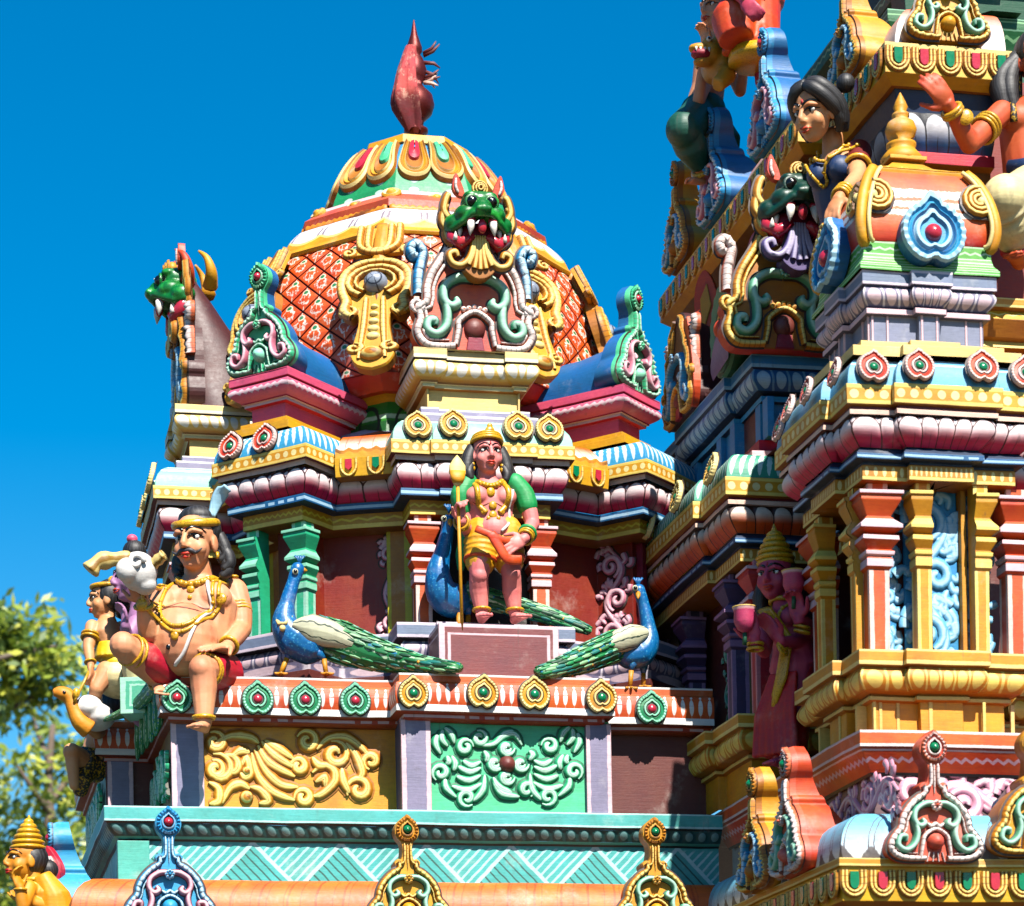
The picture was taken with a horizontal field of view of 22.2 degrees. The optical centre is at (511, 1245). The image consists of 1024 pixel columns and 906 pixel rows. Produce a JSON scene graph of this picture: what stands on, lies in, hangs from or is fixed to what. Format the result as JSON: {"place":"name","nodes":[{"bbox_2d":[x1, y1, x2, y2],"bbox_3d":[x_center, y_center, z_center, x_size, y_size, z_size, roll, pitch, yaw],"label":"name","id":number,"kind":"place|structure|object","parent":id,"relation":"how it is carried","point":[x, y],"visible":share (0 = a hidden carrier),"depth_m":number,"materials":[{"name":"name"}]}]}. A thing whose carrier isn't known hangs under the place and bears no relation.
{"place":"outdoors","nodes":[
{"label":"outdoors","id":0,"kind":"place"},
{"bbox_2d":[0,0,839,895],"label":"sky","id":1,"kind":"structure","parent":0,"point":[131,131],"materials":[{"name":"blue"}]},
{"label":"ground","id":2,"kind":"structure","parent":0,"visible":0},
{"bbox_2d":[0,817,14,905],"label":"tree","id":3,"kind":"object","parent":2,"relation":"on","point":[8,901],"visible":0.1,"depth_m":41.67,"materials":[{"name":"green plant"}]},
{"bbox_2d":[0,587,97,739],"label":"tree","id":4,"kind":"object","parent":2,"relation":"on","point":[22,649],"visible":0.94,"depth_m":36.47,"materials":[{"name":"green plant"}]},
{"bbox_2d":[0,706,119,905],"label":"tree","id":5,"kind":"object","parent":2,"relation":"on","point":[49,798],"visible":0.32,"depth_m":39.49,"materials":[{"name":"green plant"}]},
{"bbox_2d":[45,20,721,905],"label":"domed shrine","id":6,"kind":"object","parent":2,"relation":"on","point":[417,310],"visible":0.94,"depth_m":16.83,"materials":[{"name":"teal paint"}]},
{"bbox_2d":[3,815,71,905],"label":"statue","id":7,"kind":"object","parent":6,"relation":"on","point":[32,870],"visible":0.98,"depth_m":15.95,"materials":[{"name":"paint"}]},
{"bbox_2d":[46,846,64,878],"bbox_3d":[-2.883,-2.375,16.426,0.130,0.270,0.080,-1,0,19],"label":"leaf crest","id":8,"kind":"object","parent":6,"relation":"on","point":[53,855],"visible":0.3,"depth_m":16.41,"materials":[{"name":"paint"}]},
{"bbox_2d":[53,671,113,737],"bbox_3d":[-2.765,-3.534,17.059,0.268,0.458,0.421,-1,0,35],"label":"swan","id":9,"kind":"object","parent":6,"relation":"on","point":[87,714],"visible":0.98,"depth_m":16.96,"materials":[{"name":"paint"}]},
{"bbox_2d":[63,694,119,796],"bbox_3d":[-2.804,-3.364,17.476,0.275,0.736,0.582,-1,0,20],"label":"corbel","id":10,"kind":"object","parent":6,"relation":"on","point":[85,766],"visible":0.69,"depth_m":17.36,"materials":[{"name":"brown paint"}]},
{"bbox_2d":[80,576,130,721],"bbox_3d":[-2.592,-3.920,17.303,0.475,0.935,0.625,-1,0,-2],"label":"statue","id":11,"kind":"object","parent":6,"relation":"on","point":[107,673],"visible":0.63,"depth_m":17.07,"materials":[{"name":"pink paint"}]},
{"bbox_2d":[103,686,163,760],"bbox_3d":[-2.331,-3.348,16.666,0.256,0.377,0.964,-1,0,-28],"label":"green train","id":12,"kind":"object","parent":6,"relation":"on","point":[147,730],"visible":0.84,"depth_m":16.54,"materials":[{"name":"green paint"}]},
{"bbox_2d":[110,534,157,726],"bbox_3d":[-2.414,-3.974,16.907,0.310,1.254,0.588,-1,0,32],"label":"statue","id":13,"kind":"object","parent":6,"relation":"on","point":[129,620],"visible":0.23,"depth_m":16.85,"materials":[{"name":"paint"}]},
{"bbox_2d":[120,677,147,720],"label":"mint block","id":14,"kind":"structure","parent":6,"relation":"on","point":[131,688],"depth_m":16.61,"materials":[{"name":"green paint"}]},
{"bbox_2d":[109,484,252,732],"bbox_3d":[-2.026,-3.893,16.102,0.708,1.575,0.833,-1,0,12],"label":"statue","id":15,"kind":"object","parent":6,"relation":"on","point":[194,620],"visible":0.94,"depth_m":16.04,"materials":[{"name":"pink paint"}]},
{"bbox_2d":[83,550,167,594],"bbox_3d":[-2.328,-4.051,15.742,0.509,0.258,0.227,-1,0,-12],"label":"goat head","id":16,"kind":"object","parent":15,"relation":"attached to","point":[136,571],"visible":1,"depth_m":15.68},
{"bbox_2d":[272,555,463,677],"bbox_3d":[-0.900,-3.926,16.332,1.215,0.822,0.305,-1,0,8],"label":"peacock","id":17,"kind":"object","parent":6,"relation":"on","point":[310,639],"visible":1,"depth_m":16.33,"materials":[{"name":"green paint"}]},
{"bbox_2d":[390,41,439,132],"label":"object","id":18,"kind":"object","parent":6,"relation":"attached to","point":[405,103],"visible":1,"depth_m":18.34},
{"bbox_2d":[428,623,558,676],"bbox_3d":[-0.119,-3.714,16.543,0.765,0.333,0.370,-1,0,-12],"label":"statue pedestal","id":19,"kind":"object","parent":6,"relation":"on","point":[500,650],"visible":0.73,"depth_m":16.36,"materials":[{"name":"pink paint"}]},
{"bbox_2d":[451,423,538,624],"bbox_3d":[-0.125,-4.547,16.511,0.611,1.236,0.453,-1,0,-12],"label":"statue","id":20,"kind":"object","parent":19,"relation":"on","point":[496,534],"visible":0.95,"depth_m":16.43,"materials":[{"name":"paint"}]},
{"bbox_2d":[449,455,465,630],"bbox_3d":[-0.333,-4.375,16.278,0.097,1.083,0.076,-1,0,-40],"label":"spear","id":21,"kind":"object","parent":20,"relation":"attached to","point":[457,469],"visible":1,"depth_m":16.27,"materials":[{"name":"gold metal"}]},
{"bbox_2d":[425,503,592,634],"bbox_3d":[-0.019,-4.301,16.755,1.110,0.825,0.300,-1,0,-12],"label":"peacock","id":22,"kind":"object","parent":19,"relation":"on","point":[442,590],"visible":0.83,"depth_m":16.60,"materials":[{"name":"blue paint"}]},
{"bbox_2d":[533,577,658,689],"bbox_3d":[0.536,-3.909,16.564,0.952,0.743,0.217,-1,0,-38],"label":"peacock","id":23,"kind":"object","parent":6,"relation":"on","point":[631,647],"visible":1,"depth_m":16.63,"materials":[{"name":"blue paint"}]},
{"bbox_2d":[642,0,1023,905],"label":"temple tower","id":24,"kind":"structure","parent":2,"relation":"on","point":[842,402],"depth_m":14.67,"materials":[{"name":"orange paint"}]},
{"bbox_2d":[666,0,747,185],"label":"statue","id":25,"kind":"object","parent":24,"relation":"on","point":[686,128],"visible":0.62,"depth_m":17.57,"materials":[{"name":"green paint"}]},
{"bbox_2d":[689,36,735,91],"bbox_3d":[1.362,-7.800,17.360,0.284,0.369,0.426,-1,0,23],"label":"lion","id":26,"kind":"object","parent":24,"relation":"on","point":[711,61],"visible":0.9,"depth_m":17.24},
{"bbox_2d":[711,0,784,84],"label":"statue","id":27,"kind":"object","parent":26,"relation":"on","point":[737,25],"visible":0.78,"depth_m":16.98,"materials":[{"name":"paint"}]},
{"bbox_2d":[733,524,813,768],"bbox_3d":[1.613,-3.591,15.610,0.450,1.491,0.615,-1,0,20],"label":"statue","id":28,"kind":"object","parent":24,"relation":"on","point":[782,628],"visible":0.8,"depth_m":15.61,"materials":[{"name":"paint"}]},
{"bbox_2d":[732,604,756,644],"bbox_3d":[1.371,-3.647,15.406,0.148,0.224,0.146,-1,0,-12],"label":"lotus bud","id":29,"kind":"object","parent":28,"relation":"attached to","point":[744,619],"visible":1,"depth_m":15.36,"materials":[{"name":"pink paint"}]},
{"bbox_2d":[781,568,804,608],"bbox_3d":[1.665,-3.871,15.450,0.148,0.224,0.146,-1,0,-12],"label":"lotus bud","id":30,"kind":"object","parent":28,"relation":"attached to","point":[793,578],"visible":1,"depth_m":15.40,"materials":[{"name":"pink paint"}]},
{"bbox_2d":[787,73,871,235],"bbox_3d":[1.853,-6.315,15.298,0.488,1.083,0.864,-1,0,23],"label":"statue","id":31,"kind":"object","parent":24,"relation":"on","point":[816,106],"visible":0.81,"depth_m":15.27,"materials":[{"name":"paint"}]},
{"bbox_2d":[917,33,1023,269],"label":"statue","id":32,"kind":"object","parent":24,"relation":"on","point":[1002,117],"visible":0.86,"depth_m":14.90,"materials":[{"name":"orange paint"}]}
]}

